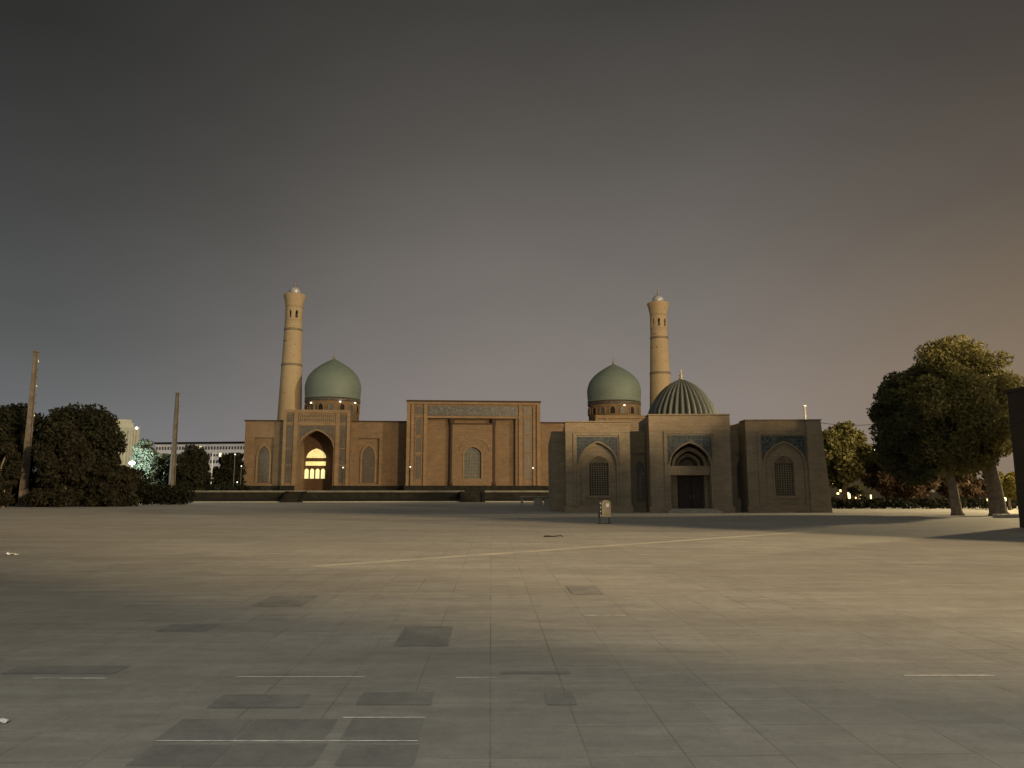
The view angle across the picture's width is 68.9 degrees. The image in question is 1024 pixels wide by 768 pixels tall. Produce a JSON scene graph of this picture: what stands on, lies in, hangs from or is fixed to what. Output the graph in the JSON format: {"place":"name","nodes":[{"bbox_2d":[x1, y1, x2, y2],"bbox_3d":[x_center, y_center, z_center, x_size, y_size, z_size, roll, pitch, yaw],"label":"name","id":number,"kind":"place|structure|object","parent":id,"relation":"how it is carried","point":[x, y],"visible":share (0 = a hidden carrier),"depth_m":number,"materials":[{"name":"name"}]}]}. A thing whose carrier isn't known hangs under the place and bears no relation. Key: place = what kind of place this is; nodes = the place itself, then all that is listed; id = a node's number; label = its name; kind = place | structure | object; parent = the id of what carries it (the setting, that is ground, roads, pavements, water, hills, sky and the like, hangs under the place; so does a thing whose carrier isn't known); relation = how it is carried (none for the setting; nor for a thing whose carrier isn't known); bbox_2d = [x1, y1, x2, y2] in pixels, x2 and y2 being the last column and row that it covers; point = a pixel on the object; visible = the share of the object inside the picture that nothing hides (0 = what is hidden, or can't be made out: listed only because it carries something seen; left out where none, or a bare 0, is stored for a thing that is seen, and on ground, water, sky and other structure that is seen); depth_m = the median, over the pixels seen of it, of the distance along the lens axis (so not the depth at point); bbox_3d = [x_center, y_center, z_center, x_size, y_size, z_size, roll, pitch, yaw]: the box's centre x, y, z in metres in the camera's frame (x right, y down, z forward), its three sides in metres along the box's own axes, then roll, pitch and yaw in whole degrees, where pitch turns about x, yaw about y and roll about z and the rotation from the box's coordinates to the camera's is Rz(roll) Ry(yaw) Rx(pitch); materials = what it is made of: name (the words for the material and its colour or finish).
{"place":"outdoors","nodes":[
{"label":"outdoors","id":0,"kind":"place"},
{"bbox_2d":[115,419,139,466],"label":"columned building","id":1,"kind":"structure","parent":0,"point":[127,427],"depth_m":150.07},
{"bbox_2d":[154,441,244,471],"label":"apartment block","id":2,"kind":"structure","parent":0,"point":[220,448],"depth_m":328.26,"materials":[{"name":"concrete"}]},
{"bbox_2d":[203,464,212,485],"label":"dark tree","id":3,"kind":"object","parent":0,"point":[208,469],"visible":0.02,"depth_m":151.01,"materials":[{"name":"green plant"}]},
{"bbox_2d":[192,498,543,500],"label":"lawn","id":4,"kind":"structure","parent":0,"point":[359,499],"depth_m":112.92,"materials":[{"name":"green plant"}]},
{"bbox_2d":[0,502,1023,767],"bbox_3d":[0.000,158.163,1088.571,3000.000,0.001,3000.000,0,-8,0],"label":"ground","id":5,"kind":"structure","parent":0,"point":[848,638],"depth_m":8.61,"materials":[{"name":"grey concrete"}]},
{"bbox_2d":[0,718,10,722],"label":"paper scrap","id":6,"kind":"object","parent":5,"relation":"on","point":[3,720],"visible":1,"depth_m":5.21,"materials":[{"name":"white paper"}]},
{"bbox_2d":[0,441,23,507],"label":"bush","id":7,"kind":"object","parent":5,"relation":"on","point":[12,470],"visible":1,"depth_m":75.33,"materials":[{"name":"green plant"}]},
{"bbox_2d":[0,402,44,505],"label":"dark tree","id":8,"kind":"object","parent":5,"relation":"on","point":[13,417],"visible":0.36,"depth_m":82.57,"materials":[{"name":"green plant"}]},
{"bbox_2d":[15,351,39,506],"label":"concrete pole","id":9,"kind":"object","parent":5,"relation":"on","point":[24,479],"visible":0.94,"depth_m":79.90,"materials":[{"name":"grey concrete"}]},
{"bbox_2d":[23,420,95,506],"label":"bush","id":10,"kind":"object","parent":5,"relation":"on","point":[63,458],"visible":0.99,"depth_m":77.20,"materials":[{"name":"green plant"}]},
{"bbox_2d":[30,401,127,505],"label":"dark tree","id":11,"kind":"object","parent":5,"relation":"on","point":[99,428],"visible":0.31,"depth_m":85.25,"materials":[{"name":"green plant"}]},
{"bbox_2d":[29,468,157,503],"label":"hedge","id":12,"kind":"object","parent":5,"relation":"on","point":[32,483],"visible":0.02,"depth_m":92.04,"materials":[{"name":"green plant"}]},
{"bbox_2d":[83,460,142,506],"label":"bush","id":13,"kind":"object","parent":5,"relation":"on","point":[112,484],"visible":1,"depth_m":78.32,"materials":[{"name":"green plant"}]},
{"bbox_2d":[129,437,167,485],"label":"floodlit tree","id":14,"kind":"object","parent":5,"relation":"on","point":[144,452],"visible":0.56,"depth_m":125.87,"materials":[{"name":"green plant"}]},
{"bbox_2d":[149,454,170,485],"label":"dark tree","id":15,"kind":"object","parent":5,"relation":"on","point":[158,474],"visible":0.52,"depth_m":122.26,"materials":[{"name":"green plant"}]},
{"bbox_2d":[136,484,195,504],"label":"hedge","id":16,"kind":"object","parent":5,"relation":"on","point":[164,494],"visible":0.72,"depth_m":90.27,"materials":[{"name":"green plant"}]},
{"bbox_2d":[168,392,179,487],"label":"concrete pole","id":17,"kind":"object","parent":5,"relation":"on","point":[172,474],"visible":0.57,"depth_m":114.31,"materials":[{"name":"grey concrete"}]},
{"bbox_2d":[168,443,212,491],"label":"dark tree","id":18,"kind":"object","parent":5,"relation":"on","point":[192,471],"visible":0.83,"depth_m":115.69,"materials":[{"name":"green plant"}]},
{"bbox_2d":[200,483,253,490],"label":"hedge","id":19,"kind":"object","parent":5,"relation":"on","point":[223,487],"visible":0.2,"depth_m":126.04,"materials":[{"name":"green plant"}]},
{"bbox_2d":[280,491,306,501],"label":"steps","id":20,"kind":"structure","parent":5,"relation":"on","point":[288,496],"depth_m":111.61,"materials":[{"name":"stone"}]},
{"bbox_2d":[0,586,603,765],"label":"dark paving","id":21,"kind":"structure","parent":5,"relation":"on","point":[272,754],"depth_m":5.06,"materials":[{"name":"grey stone"}]},
{"bbox_2d":[193,501,543,501],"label":"kerb","id":22,"kind":"structure","parent":5,"relation":"on","point":[359,501],"depth_m":110.99,"materials":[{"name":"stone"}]},
{"bbox_2d":[460,491,484,501],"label":"steps","id":23,"kind":"structure","parent":5,"relation":"on","point":[472,496],"depth_m":113.49,"materials":[{"name":"stone"}]},
{"bbox_2d":[520,496,548,505],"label":"bench","id":24,"kind":"object","parent":5,"relation":"on","point":[538,500],"visible":0.68,"depth_m":82.58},
{"bbox_2d":[155,675,994,740],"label":"paving edges","id":25,"kind":"object","parent":5,"relation":"on","point":[414,717],"visible":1,"depth_m":5.31,"materials":[{"name":"beige stone"}]},
{"bbox_2d":[191,492,1006,498],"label":"terrace","id":26,"kind":"structure","parent":5,"relation":"on","point":[351,495],"depth_m":114.58,"materials":[{"name":"stone"}]},
{"bbox_2d":[212,452,246,485],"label":"dark tree","id":27,"kind":"object","parent":26,"relation":"on","point":[225,472],"visible":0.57,"depth_m":147.13,"materials":[{"name":"green plant"}]},
{"bbox_2d":[209,491,934,491],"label":"terrace paving","id":28,"kind":"structure","parent":26,"relation":"on","point":[383,491],"depth_m":123.97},
{"bbox_2d":[277,283,305,419],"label":"minaret","id":29,"kind":"object","parent":28,"relation":"on","point":[290,393],"visible":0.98,"depth_m":173.05,"materials":[{"name":"brick"}]},
{"bbox_2d":[243,352,730,490],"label":"mosque","id":30,"kind":"structure","parent":28,"relation":"on","point":[322,439],"depth_m":149.44,"materials":[{"name":"brick"}]},
{"bbox_2d":[255,443,271,482],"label":"blind window","id":31,"kind":"structure","parent":30,"relation":"in","point":[263,457],"depth_m":149.32,"materials":[{"name":"brick"}]},
{"bbox_2d":[360,444,376,482],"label":"blind window","id":32,"kind":"structure","parent":30,"relation":"in","point":[368,458],"depth_m":150.97,"materials":[{"name":"brick"}]},
{"bbox_2d":[647,289,670,406],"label":"minaret","id":33,"kind":"object","parent":28,"relation":"on","point":[660,373],"visible":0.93,"depth_m":181.42,"materials":[{"name":"brick"}]},
{"bbox_2d":[597,500,612,523],"bbox_3d":[4.630,6.400,37.376,0.720,1.170,0.400,1,-8,-10],"label":"utility box","id":34,"kind":"object","parent":5,"relation":"on","point":[604,508],"visible":1,"depth_m":37.26,"materials":[{"name":"beige paint"}]},
{"bbox_2d":[313,531,1004,566],"bbox_3d":[7.725,4.343,18.984,22.066,0.001,11.583,7,-11,-40],"label":"paving band","id":35,"kind":"object","parent":5,"relation":"on","point":[342,564],"visible":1,"depth_m":19.07,"materials":[{"name":"beige stone"}]},
{"bbox_2d":[548,366,832,512],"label":"brick mausoleum","id":36,"kind":"structure","parent":5,"relation":"on","point":[686,448],"depth_m":57.75,"materials":[{"name":"brown brick"}]},
{"bbox_2d":[803,405,805,418],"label":"white mast","id":37,"kind":"object","parent":5,"relation":"on","point":[804,406],"visible":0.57,"depth_m":82.32,"materials":[{"name":"metal"}]},
{"bbox_2d":[822,420,875,498],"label":"yellowing tree","id":38,"kind":"object","parent":5,"relation":"on","point":[848,452],"visible":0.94,"depth_m":80.49,"materials":[{"name":"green plant"}]},
{"bbox_2d":[847,484,866,498],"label":"tree","id":39,"kind":"object","parent":5,"relation":"on","point":[856,491],"visible":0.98,"depth_m":71.02,"materials":[{"name":"green plant"}]},
{"bbox_2d":[829,470,896,499],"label":"lit house","id":40,"kind":"structure","parent":5,"relation":"on","point":[835,492],"depth_m":116.77,"materials":[{"name":"stone"}]},
{"bbox_2d":[861,445,941,498],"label":"brown tree","id":41,"kind":"object","parent":5,"relation":"on","point":[881,481],"visible":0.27,"depth_m":76.21,"materials":[{"name":"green plant"}]},
{"bbox_2d":[866,364,979,515],"bbox_3d":[27.901,3.839,51.011,7.185,10.343,6.603,0,-8,0],"label":"leafy tree","id":42,"kind":"object","parent":5,"relation":"on","point":[898,450],"visible":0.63,"depth_m":50.05,"materials":[{"name":"green plant"}]},
{"bbox_2d":[831,496,1017,508],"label":"hedge","id":43,"kind":"object","parent":5,"relation":"on","point":[908,503],"visible":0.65,"depth_m":69.34,"materials":[{"name":"green plant"}]},
{"bbox_2d":[887,333,1023,515],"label":"leafy tree","id":44,"kind":"object","parent":5,"relation":"on","point":[974,384],"visible":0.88,"depth_m":48.41,"materials":[{"name":"green plant"}]},
{"bbox_2d":[934,472,986,499],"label":"brown tree","id":45,"kind":"object","parent":5,"relation":"on","point":[973,486],"visible":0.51,"depth_m":81.85,"materials":[{"name":"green plant"}]},
{"bbox_2d":[992,514,1018,517],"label":"stone block","id":46,"kind":"structure","parent":5,"relation":"on","point":[1005,515],"depth_m":45.60,"materials":[{"name":"grey stone"}]},
{"bbox_2d":[998,471,1016,509],"bbox_3d":[43.323,9.321,65.375,2.728,3.460,2.626,6,-10,-37],"label":"tree","id":47,"kind":"object","parent":5,"relation":"on","point":[1008,482],"visible":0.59,"depth_m":64.83,"materials":[{"name":"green plant"}]},
{"bbox_2d":[0,0,1023,490],"label":"sky","id":48,"kind":"structure","parent":0,"point":[479,200],"materials":[{"name":"grey"}]},
{"bbox_2d":[1004,386,1023,527],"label":"brick building","id":49,"kind":"structure","parent":0,"point":[1015,396],"depth_m":33.52,"materials":[{"name":"brown brick"}]}
]}

